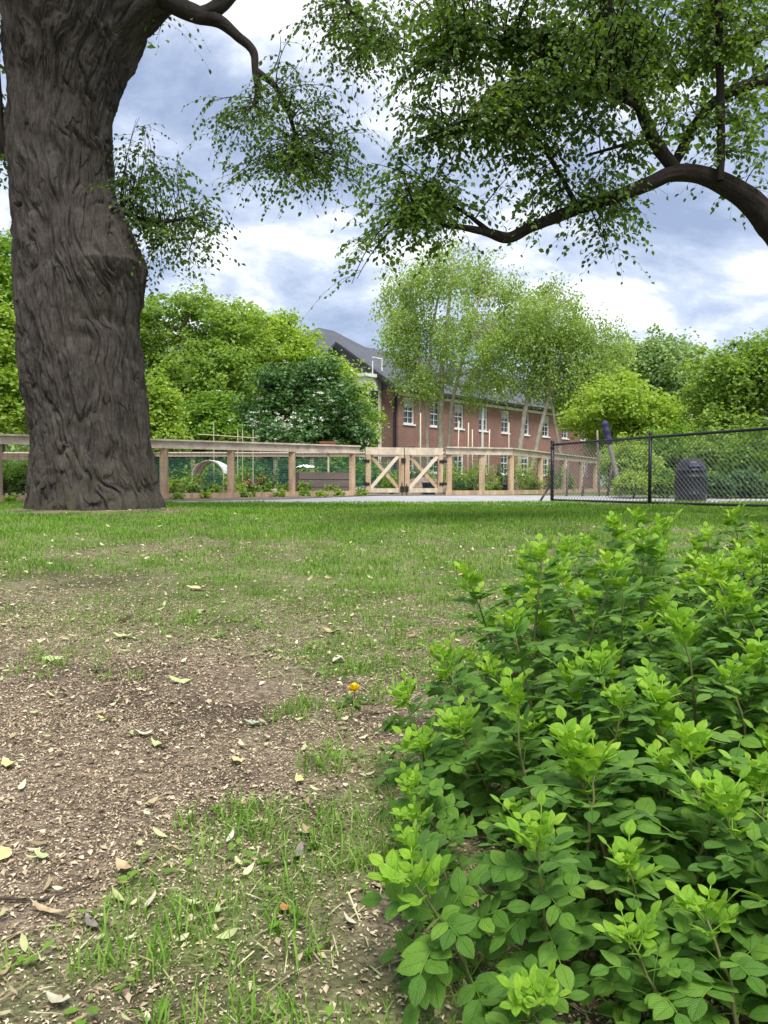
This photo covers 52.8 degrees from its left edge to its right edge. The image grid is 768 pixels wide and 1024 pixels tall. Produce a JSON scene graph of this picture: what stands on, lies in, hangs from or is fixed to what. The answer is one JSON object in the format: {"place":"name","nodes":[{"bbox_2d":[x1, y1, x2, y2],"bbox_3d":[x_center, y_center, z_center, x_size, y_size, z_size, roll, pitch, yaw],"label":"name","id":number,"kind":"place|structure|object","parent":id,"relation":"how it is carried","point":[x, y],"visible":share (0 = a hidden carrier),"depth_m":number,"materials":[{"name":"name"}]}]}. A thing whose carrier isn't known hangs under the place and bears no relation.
{"place":"outdoors","nodes":[
{"label":"outdoors","id":0,"kind":"place"},
{"bbox_2d":[191,460,226,492],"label":"row tunnel","id":1,"kind":"structure","parent":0,"point":[196,468],"depth_m":21.16,"materials":[{"name":"plastic"}]},
{"bbox_2d":[5,492,591,494],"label":"garden soil","id":2,"kind":"structure","parent":0,"point":[367,494],"depth_m":21.57,"materials":[{"name":"soil"}]},
{"bbox_2d":[159,466,190,490],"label":"garden plant","id":3,"kind":"object","parent":2,"relation":"on","point":[176,475],"visible":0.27,"depth_m":22.35,"materials":[{"name":"green plant"}]},
{"bbox_2d":[169,477,184,492],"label":"garden plant","id":4,"kind":"object","parent":2,"relation":"on","point":[172,489],"visible":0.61,"depth_m":18.96,"materials":[{"name":"green plant"}]},
{"bbox_2d":[179,480,202,492],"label":"garden plant","id":5,"kind":"object","parent":2,"relation":"on","point":[193,489],"visible":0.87,"depth_m":19.33,"materials":[{"name":"green plant"}]},
{"bbox_2d":[181,460,208,492],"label":"garden plant","id":6,"kind":"object","parent":2,"relation":"on","point":[196,480],"visible":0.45,"depth_m":22.51,"materials":[{"name":"green plant"}]},
{"bbox_2d":[204,480,221,492],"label":"garden plant","id":7,"kind":"object","parent":2,"relation":"on","point":[216,486],"visible":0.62,"depth_m":19.76,"materials":[{"name":"green plant"}]},
{"bbox_2d":[198,423,254,484],"bbox_3d":[-4.442,-1.517,21.986,1.690,2.035,0.074,0,2,0],"label":"cane trellis","id":8,"kind":"object","parent":2,"relation":"on","point":[213,435],"visible":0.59,"depth_m":21.93,"materials":[{"name":"wood"}]},
{"bbox_2d":[220,474,242,491],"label":"garden plant","id":9,"kind":"object","parent":2,"relation":"on","point":[225,483],"visible":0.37,"depth_m":20.70,"materials":[{"name":"green plant"}]},
{"bbox_2d":[235,483,247,491],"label":"garden plant","id":10,"kind":"object","parent":2,"relation":"on","point":[240,487],"visible":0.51,"depth_m":19.29,"materials":[{"name":"green plant"}]},
{"bbox_2d":[235,466,253,486],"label":"garden plant","id":11,"kind":"object","parent":2,"relation":"on","point":[247,475],"visible":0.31,"depth_m":22.64,"materials":[{"name":"green plant"}]},
{"bbox_2d":[240,477,261,491],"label":"garden plant","id":12,"kind":"object","parent":2,"relation":"on","point":[250,486],"visible":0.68,"depth_m":19.71,"materials":[{"name":"green plant"}]},
{"bbox_2d":[255,473,272,491],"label":"garden plant","id":13,"kind":"object","parent":2,"relation":"on","point":[262,483],"visible":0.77,"depth_m":20.41,"materials":[{"name":"green plant"}]},
{"bbox_2d":[254,460,280,489],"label":"garden plant","id":14,"kind":"object","parent":2,"relation":"on","point":[260,471],"visible":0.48,"depth_m":22.93,"materials":[{"name":"green plant"}]},
{"bbox_2d":[275,482,288,491],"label":"garden plant","id":15,"kind":"object","parent":2,"relation":"on","point":[283,487],"visible":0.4,"depth_m":19.07,"materials":[{"name":"green plant"}]},
{"bbox_2d":[296,480,312,490],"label":"garden plant","id":16,"kind":"object","parent":2,"relation":"on","point":[306,485],"visible":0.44,"depth_m":19.79,"materials":[{"name":"green plant"}]},
{"bbox_2d":[296,472,348,490],"bbox_3d":[-1.712,-0.779,21.026,1.440,0.585,0.900,-1,2,-20],"label":"raised bed","id":17,"kind":"object","parent":2,"relation":"on","point":[318,479],"visible":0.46,"depth_m":20.59,"materials":[{"name":"wood"}]},
{"bbox_2d":[319,442,336,471],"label":"bird house","id":18,"kind":"structure","parent":2,"relation":"on","point":[332,443],"depth_m":22.15,"materials":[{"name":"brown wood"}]},
{"bbox_2d":[376,471,396,493],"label":"garden plant","id":19,"kind":"object","parent":2,"relation":"on","point":[381,481],"visible":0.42,"depth_m":23.24,"materials":[{"name":"green plant"}]},
{"bbox_2d":[382,475,397,493],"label":"garden plant","id":20,"kind":"object","parent":2,"relation":"on","point":[388,484],"visible":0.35,"depth_m":22.44,"materials":[{"name":"green plant"}]},
{"bbox_2d":[386,477,445,493],"bbox_3d":[1.141,-0.769,22.818,2.099,0.520,2.099,-2,3,-43],"label":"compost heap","id":21,"kind":"object","parent":2,"relation":"on","point":[418,484],"visible":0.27,"depth_m":22.15,"materials":[{"name":"soil"}]},
{"bbox_2d":[422,482,436,494],"bbox_3d":[1.260,-0.656,21.590,0.424,0.340,0.418,0,2,0],"label":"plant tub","id":22,"kind":"object","parent":2,"relation":"on","point":[427,485],"visible":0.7,"depth_m":21.44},
{"bbox_2d":[426,462,445,482],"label":"garden plant","id":23,"kind":"object","parent":2,"relation":"on","point":[432,472],"visible":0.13,"depth_m":22.80,"materials":[{"name":"green plant"}]},
{"bbox_2d":[444,462,469,489],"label":"garden plant","id":24,"kind":"object","parent":2,"relation":"on","point":[454,479],"visible":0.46,"depth_m":21.49,"materials":[{"name":"green plant"}]},
{"bbox_2d":[455,476,477,489],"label":"garden plant","id":25,"kind":"object","parent":2,"relation":"on","point":[461,485],"visible":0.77,"depth_m":21.24,"materials":[{"name":"green plant"}]},
{"bbox_2d":[461,460,477,489],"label":"garden plant","id":26,"kind":"object","parent":2,"relation":"on","point":[470,473],"visible":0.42,"depth_m":22.19,"materials":[{"name":"green plant"}]},
{"bbox_2d":[475,459,500,489],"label":"garden plant","id":27,"kind":"object","parent":2,"relation":"on","point":[490,479],"visible":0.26,"depth_m":23.50,"materials":[{"name":"green plant"}]},
{"bbox_2d":[485,479,502,489],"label":"garden plant","id":28,"kind":"object","parent":2,"relation":"on","point":[497,485],"visible":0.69,"depth_m":21.54,"materials":[{"name":"green plant"}]},
{"bbox_2d":[494,464,515,488],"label":"garden plant","id":29,"kind":"object","parent":2,"relation":"on","point":[502,478],"visible":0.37,"depth_m":24.11,"materials":[{"name":"green plant"}]},
{"bbox_2d":[514,458,546,489],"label":"garden plant","id":30,"kind":"object","parent":2,"relation":"on","point":[521,473],"visible":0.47,"depth_m":23.92,"materials":[{"name":"green plant"}]},
{"bbox_2d":[519,475,544,489],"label":"garden plant","id":31,"kind":"object","parent":2,"relation":"on","point":[530,483],"visible":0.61,"depth_m":22.99,"materials":[{"name":"green plant"}]},
{"bbox_2d":[543,461,565,489],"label":"garden plant","id":32,"kind":"object","parent":2,"relation":"on","point":[548,476],"visible":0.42,"depth_m":24.84,"materials":[{"name":"green plant"}]},
{"bbox_2d":[0,485,767,1023],"bbox_3d":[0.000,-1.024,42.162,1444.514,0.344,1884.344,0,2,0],"label":"ground","id":33,"kind":"structure","parent":0,"point":[186,959],"depth_m":1.64,"materials":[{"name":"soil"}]},
{"bbox_2d":[0,846,11,859],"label":"fallen leaf","id":34,"kind":"object","parent":33,"relation":"on","point":[5,852],"visible":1,"depth_m":1.23,"materials":[{"name":"plant"}]},
{"bbox_2d":[1,757,13,766],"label":"fallen leaf","id":35,"kind":"object","parent":33,"relation":"on","point":[4,762],"visible":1,"depth_m":1.62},
{"bbox_2d":[0,221,20,460],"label":"broadleaf tree","id":36,"kind":"object","parent":33,"relation":"on","point":[6,271],"visible":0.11,"depth_m":25.64,"materials":[{"name":"green plant"}]},
{"bbox_2d":[0,295,29,494],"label":"leafy shrub","id":37,"kind":"object","parent":33,"relation":"on","point":[11,403],"visible":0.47,"depth_m":18.59,"materials":[{"name":"green plant"}]},
{"bbox_2d":[3,460,28,494],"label":"hedge","id":38,"kind":"object","parent":33,"relation":"on","point":[9,486],"visible":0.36,"depth_m":16.43,"materials":[{"name":"green plant"}]},
{"bbox_2d":[33,848,51,857],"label":"fallen leaf","id":39,"kind":"object","parent":33,"relation":"on","point":[39,854],"visible":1,"depth_m":1.23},
{"bbox_2d":[30,898,64,912],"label":"fallen leaf","id":40,"kind":"object","parent":33,"relation":"on","point":[41,907],"visible":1,"depth_m":1.08,"materials":[{"name":"plant"}]},
{"bbox_2d":[0,878,101,900],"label":"twig","id":41,"kind":"object","parent":33,"relation":"on","point":[23,899],"visible":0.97,"depth_m":1.11,"materials":[{"name":"wood"}]},
{"bbox_2d":[46,991,69,1002],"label":"fallen leaf","id":42,"kind":"object","parent":33,"relation":"on","point":[54,998],"visible":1,"depth_m":0.90,"materials":[{"name":"plant"}]},
{"bbox_2d":[85,913,97,926],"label":"fallen leaf","id":43,"kind":"object","parent":33,"relation":"on","point":[88,920],"visible":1,"depth_m":1.05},
{"bbox_2d":[116,857,133,870],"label":"fallen leaf","id":44,"kind":"object","parent":33,"relation":"on","point":[122,864],"visible":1,"depth_m":1.19,"materials":[{"name":"plant"}]},
{"bbox_2d":[145,364,193,489],"bbox_3d":[-7.437,-2.622,24.761,2.862,4.262,2.128,0,2,0],"label":"leafy shrub","id":45,"kind":"object","parent":33,"relation":"on","point":[164,405],"visible":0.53,"depth_m":24.59,"materials":[{"name":"green plant"}]},
{"bbox_2d":[168,675,191,682],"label":"fallen leaf","id":46,"kind":"object","parent":33,"relation":"on","point":[185,680],"visible":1,"depth_m":2.25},
{"bbox_2d":[0,434,360,501],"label":"garden fence","id":47,"kind":"object","parent":33,"relation":"on","point":[165,445],"visible":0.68,"depth_m":17.70,"materials":[{"name":"brown wood"}]},
{"bbox_2d":[362,447,405,495],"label":"wooden gate","id":48,"kind":"structure","parent":47,"relation":"attached to","point":[370,452],"depth_m":19.72,"materials":[{"name":"brown wood"}]},
{"bbox_2d":[156,450,214,492],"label":"garden shrub","id":49,"kind":"object","parent":33,"relation":"on","point":[176,462],"visible":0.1,"depth_m":24.89,"materials":[{"name":"green plant"}]},
{"bbox_2d":[140,275,284,462],"bbox_3d":[-9.346,-5.147,32.312,11.071,8.882,5.814,1,2,21],"label":"broadleaf tree","id":50,"kind":"object","parent":33,"relation":"on","point":[212,356],"visible":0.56,"depth_m":31.01,"materials":[{"name":"green plant"}]},
{"bbox_2d":[0,0,434,510],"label":"old tree","id":51,"kind":"object","parent":33,"relation":"on","point":[80,269],"visible":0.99,"depth_m":9.34,"materials":[{"name":"brown plant"}]},
{"bbox_2d":[175,386,264,491],"bbox_3d":[-5.923,-2.420,26.538,3.794,3.741,3.360,-1,2,-23],"label":"leafy shrub","id":52,"kind":"object","parent":33,"relation":"on","point":[207,412],"visible":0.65,"depth_m":26.02,"materials":[{"name":"green plant"}]},
{"bbox_2d":[181,450,273,491],"bbox_3d":[-5.092,-1.340,26.113,3.672,1.613,3.214,0,2,0],"label":"garden shrub","id":53,"kind":"object","parent":33,"relation":"on","point":[219,475],"visible":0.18,"depth_m":25.29,"materials":[{"name":"green plant"}]},
{"bbox_2d":[3,452,460,488],"bbox_3d":[-7.578,-1.183,24.416,20.005,1.408,0.235,0,2,0],"label":"back fence","id":54,"kind":"object","parent":33,"relation":"on","point":[194,455],"visible":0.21,"depth_m":24.39,"materials":[{"name":"green wood"}]},
{"bbox_2d":[164,495,353,500],"bbox_3d":[-7.022,-0.256,15.931,15.086,0.080,2.424,-1,2,-22],"label":"mulch border","id":55,"kind":"object","parent":33,"relation":"on","point":[242,498],"visible":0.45,"depth_m":17.24,"materials":[{"name":"soil"}]},
{"bbox_2d":[1,492,23,501],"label":"garden plant","id":56,"kind":"object","parent":55,"relation":"on","point":[12,498],"visible":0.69,"depth_m":14.96,"materials":[{"name":"green plant"}]},
{"bbox_2d":[170,490,186,499],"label":"garden plant","id":57,"kind":"object","parent":55,"relation":"on","point":[177,496],"visible":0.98,"depth_m":16.83,"materials":[{"name":"green plant"}]},
{"bbox_2d":[199,490,211,498],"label":"garden plant","id":58,"kind":"object","parent":55,"relation":"on","point":[206,494],"visible":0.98,"depth_m":17.28,"materials":[{"name":"green plant"}]},
{"bbox_2d":[240,489,256,496],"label":"garden plant","id":59,"kind":"object","parent":55,"relation":"on","point":[247,494],"visible":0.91,"depth_m":17.84,"materials":[{"name":"green plant"}]},
{"bbox_2d":[271,488,286,496],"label":"garden plant","id":60,"kind":"object","parent":55,"relation":"on","point":[282,493],"visible":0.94,"depth_m":18.07,"materials":[{"name":"green plant"}]},
{"bbox_2d":[298,487,311,495],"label":"garden plant","id":61,"kind":"object","parent":55,"relation":"on","point":[306,492],"visible":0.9,"depth_m":18.47,"materials":[{"name":"green plant"}]},
{"bbox_2d":[315,489,331,496],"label":"garden plant","id":62,"kind":"object","parent":55,"relation":"on","point":[320,493],"visible":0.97,"depth_m":18.18,"materials":[{"name":"green plant"}]},
{"bbox_2d":[332,487,345,495],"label":"garden plant","id":63,"kind":"object","parent":55,"relation":"on","point":[338,492],"visible":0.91,"depth_m":18.66,"materials":[{"name":"green plant"}]},
{"bbox_2d":[354,486,370,495],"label":"garden plant","id":64,"kind":"object","parent":55,"relation":"on","point":[361,493],"visible":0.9,"depth_m":18.86,"materials":[{"name":"green plant"}]},
{"bbox_2d":[265,845,304,874],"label":"twig","id":65,"kind":"object","parent":33,"relation":"on","point":[269,868],"visible":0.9,"depth_m":1.20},
{"bbox_2d":[239,451,331,491],"bbox_3d":[-3.155,-1.352,25.769,3.100,1.657,2.746,2,3,40],"label":"garden shrub","id":66,"kind":"object","parent":33,"relation":"on","point":[287,468],"visible":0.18,"depth_m":25.23,"materials":[{"name":"green plant"}]},
{"bbox_2d":[216,350,378,461],"bbox_3d":[-3.111,-3.192,27.407,5.885,5.329,5.555,0,2,0],"label":"flowering shrub","id":67,"kind":"object","parent":33,"relation":"on","point":[332,417],"visible":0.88,"depth_m":27.17,"materials":[{"name":"green plant"}]},
{"bbox_2d":[232,300,389,462],"bbox_3d":[-3.829,-5.157,35.173,8.311,8.626,5.817,0,2,-14],"label":"broadleaf tree","id":68,"kind":"object","parent":33,"relation":"on","point":[289,337],"visible":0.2,"depth_m":34.04,"materials":[{"name":"green plant"}]},
{"bbox_2d":[327,682,379,706],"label":"dandelion","id":69,"kind":"object","parent":33,"relation":"on","point":[354,686],"visible":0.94,"depth_m":2.06,"materials":[{"name":"green plant"}]},
{"bbox_2d":[314,457,397,491],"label":"garden shrub","id":70,"kind":"object","parent":33,"relation":"on","point":[356,468],"visible":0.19,"depth_m":25.67,"materials":[{"name":"green plant"}]},
{"bbox_2d":[0,610,716,1023],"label":"weeds","id":71,"kind":"object","parent":33,"relation":"on","point":[166,870],"visible":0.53,"depth_m":1.17,"materials":[{"name":"green plant"}]},
{"bbox_2d":[5,420,713,486],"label":"distant woods","id":72,"kind":"object","parent":33,"relation":"on","point":[14,448],"visible":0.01,"depth_m":94.53,"materials":[{"name":"green plant"}]},
{"bbox_2d":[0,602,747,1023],"bbox_3d":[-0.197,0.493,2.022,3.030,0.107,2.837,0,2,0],"label":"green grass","id":73,"kind":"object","parent":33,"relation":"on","point":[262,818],"visible":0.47,"depth_m":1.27,"materials":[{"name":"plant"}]},
{"bbox_2d":[0,499,767,1023],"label":"lawn grass","id":74,"kind":"structure","parent":33,"relation":"on","point":[296,511],"depth_m":4.00,"materials":[{"name":"plant"}]},
{"bbox_2d":[0,509,767,1023],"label":"leaf litter","id":75,"kind":"object","parent":33,"relation":"on","point":[116,893],"visible":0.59,"depth_m":1.51,"materials":[{"name":"plant"}]},
{"bbox_2d":[177,328,604,488],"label":"brick building","id":76,"kind":"structure","parent":33,"relation":"on","point":[402,431],"depth_m":53.53,"materials":[{"name":"brick"}]},
{"bbox_2d":[403,398,415,425],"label":"window","id":77,"kind":"structure","parent":76,"relation":"in","point":[408,412],"depth_m":49.05,"materials":[{"name":"white glass"}]},
{"bbox_2d":[429,402,437,427],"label":"window","id":78,"kind":"structure","parent":76,"relation":"in","point":[433,414],"depth_m":50.98,"materials":[{"name":"white glass"}]},
{"bbox_2d":[454,404,464,429],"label":"window","id":79,"kind":"structure","parent":76,"relation":"in","point":[458,417],"depth_m":53.12,"materials":[{"name":"white glass"}]},
{"bbox_2d":[478,408,488,432],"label":"window","id":80,"kind":"structure","parent":76,"relation":"in","point":[485,420],"depth_m":55.44,"materials":[{"name":"white glass"}]},
{"bbox_2d":[501,455,507,474],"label":"window","id":81,"kind":"structure","parent":76,"relation":"in","point":[504,458],"depth_m":57.52,"materials":[{"name":"white glass"}]},
{"bbox_2d":[501,411,510,434],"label":"window","id":82,"kind":"structure","parent":76,"relation":"in","point":[504,421],"depth_m":57.46,"materials":[{"name":"white glass"}]},
{"bbox_2d":[542,416,549,437],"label":"window","id":83,"kind":"structure","parent":76,"relation":"in","point":[545,428],"depth_m":61.88,"materials":[{"name":"white glass"}]},
{"bbox_2d":[367,237,534,477],"bbox_3d":[3.528,-7.219,37.432,8.826,12.589,6.480,0,2,0],"label":"river birch","id":84,"kind":"object","parent":33,"relation":"on","point":[401,326],"visible":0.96,"depth_m":37.06,"materials":[{"name":"green plant"}]},
{"bbox_2d":[444,447,612,494],"bbox_3d":[5.897,-1.194,25.311,1.280,1.368,13.560,1,2,35],"label":"garden fence","id":85,"kind":"object","parent":33,"relation":"on","point":[482,452],"visible":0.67,"depth_m":20.80,"materials":[{"name":"brown wood"}]},
{"bbox_2d":[301,0,767,320],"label":"overhanging tree","id":86,"kind":"object","parent":33,"relation":"on","point":[629,47],"visible":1,"depth_m":6.32,"materials":[{"name":"green plant"}]},
{"bbox_2d":[360,503,767,1023],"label":"bush","id":87,"kind":"object","parent":33,"relation":"on","point":[640,868],"visible":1,"depth_m":1.07,"materials":[{"name":"green plant"}]},
{"bbox_2d":[493,270,643,489],"bbox_3d":[8.614,-6.101,35.658,7.042,10.524,5.497,0,2,0],"label":"river birch","id":88,"kind":"object","parent":33,"relation":"on","point":[565,341],"visible":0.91,"depth_m":35.26,"materials":[{"name":"green plant"}]},
{"bbox_2d":[596,430,599,495],"bbox_3d":[5.120,-1.133,18.472,0.108,1.631,0.052,0,2,0],"label":"dark stake","id":89,"kind":"object","parent":33,"relation":"on","point":[598,472],"visible":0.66,"depth_m":18.45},
{"bbox_2d":[601,421,623,496],"bbox_3d":[5.382,-1.217,18.169,0.584,1.863,0.183,0,2,0],"label":"leaning post","id":90,"kind":"object","parent":33,"relation":"on","point":[606,429],"visible":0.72,"depth_m":18.12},
{"bbox_2d":[555,367,696,455],"bbox_3d":[10.438,-3.462,32.813,6.691,5.398,4.495,-1,2,-33],"label":"leafy shrub","id":91,"kind":"object","parent":33,"relation":"on","point":[627,405],"visible":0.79,"depth_m":32.06,"materials":[{"name":"green plant"}]},
{"bbox_2d":[589,430,666,494],"bbox_3d":[7.078,-1.380,22.253,2.191,1.955,2.160,0,2,0],"label":"garden shrub","id":92,"kind":"object","parent":33,"relation":"on","point":[620,435],"visible":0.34,"depth_m":21.84,"materials":[{"name":"green plant"}]},
{"bbox_2d":[610,467,659,497],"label":"bush","id":93,"kind":"object","parent":33,"relation":"on","point":[633,482],"visible":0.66,"depth_m":17.18,"materials":[{"name":"green plant"}]},
{"bbox_2d":[539,427,767,506],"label":"chain link fence","id":94,"kind":"object","parent":33,"relation":"on","point":[649,469],"visible":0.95,"depth_m":12.98,"materials":[{"name":"black metal"}]},
{"bbox_2d":[593,323,732,468],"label":"broadleaf tree","id":95,"kind":"object","parent":33,"relation":"on","point":[662,360],"visible":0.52,"depth_m":63.69,"materials":[{"name":"plant"}]},
{"bbox_2d":[652,467,674,497],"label":"bush","id":96,"kind":"object","parent":33,"relation":"on","point":[665,480],"visible":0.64,"depth_m":17.27,"materials":[{"name":"green plant"}]},
{"bbox_2d":[633,417,703,470],"bbox_3d":[8.548,-1.631,22.898,2.555,2.416,2.473,-2,3,-41],"label":"garden shrub","id":97,"kind":"object","parent":33,"relation":"on","point":[671,431],"visible":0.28,"depth_m":22.80,"materials":[{"name":"green plant"}]},
{"bbox_2d":[673,424,742,475],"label":"garden shrub","id":98,"kind":"object","parent":33,"relation":"on","point":[702,446],"visible":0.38,"depth_m":21.74,"materials":[{"name":"green plant"}]},
{"bbox_2d":[672,327,767,493],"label":"broadleaf tree","id":99,"kind":"object","parent":33,"relation":"on","point":[739,400],"visible":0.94,"depth_m":24.40,"materials":[{"name":"green plant"}]},
{"bbox_2d":[707,471,739,498],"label":"bush","id":100,"kind":"object","parent":33,"relation":"on","point":[721,490],"visible":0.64,"depth_m":17.15,"materials":[{"name":"green plant"}]},
{"bbox_2d":[717,426,767,494],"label":"garden shrub","id":101,"kind":"object","parent":33,"relation":"on","point":[754,453],"visible":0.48,"depth_m":19.42,"materials":[{"name":"green plant"}]},
{"bbox_2d":[722,464,767,497],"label":"bush","id":102,"kind":"object","parent":33,"relation":"on","point":[746,478],"visible":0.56,"depth_m":17.55,"materials":[{"name":"green plant"}]},
{"bbox_2d":[754,471,767,497],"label":"bush","id":103,"kind":"object","parent":33,"relation":"on","point":[766,475],"visible":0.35,"depth_m":17.51,"materials":[{"name":"green plant"}]},
{"bbox_2d":[0,0,767,484],"label":"sky","id":104,"kind":"structure","parent":0,"point":[709,273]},
{"bbox_2d":[404,448,446,495],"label":"wooden gate","id":105,"kind":"structure","parent":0,"point":[438,457],"depth_m":19.94,"materials":[{"name":"brown wood"}]},
{"bbox_2d":[167,495,767,504],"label":"path","id":106,"kind":"structure","parent":0,"point":[473,498],"depth_m":16.81,"materials":[{"name":"concrete"}]},
{"bbox_2d":[673,458,706,501],"bbox_3d":[6.182,-0.641,15.587,0.655,0.897,0.655,0,2,0],"label":"litter bin","id":107,"kind":"object","parent":106,"relation":"on","point":[683,475],"visible":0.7,"depth_m":15.35,"materials":[{"name":"black plastic"}]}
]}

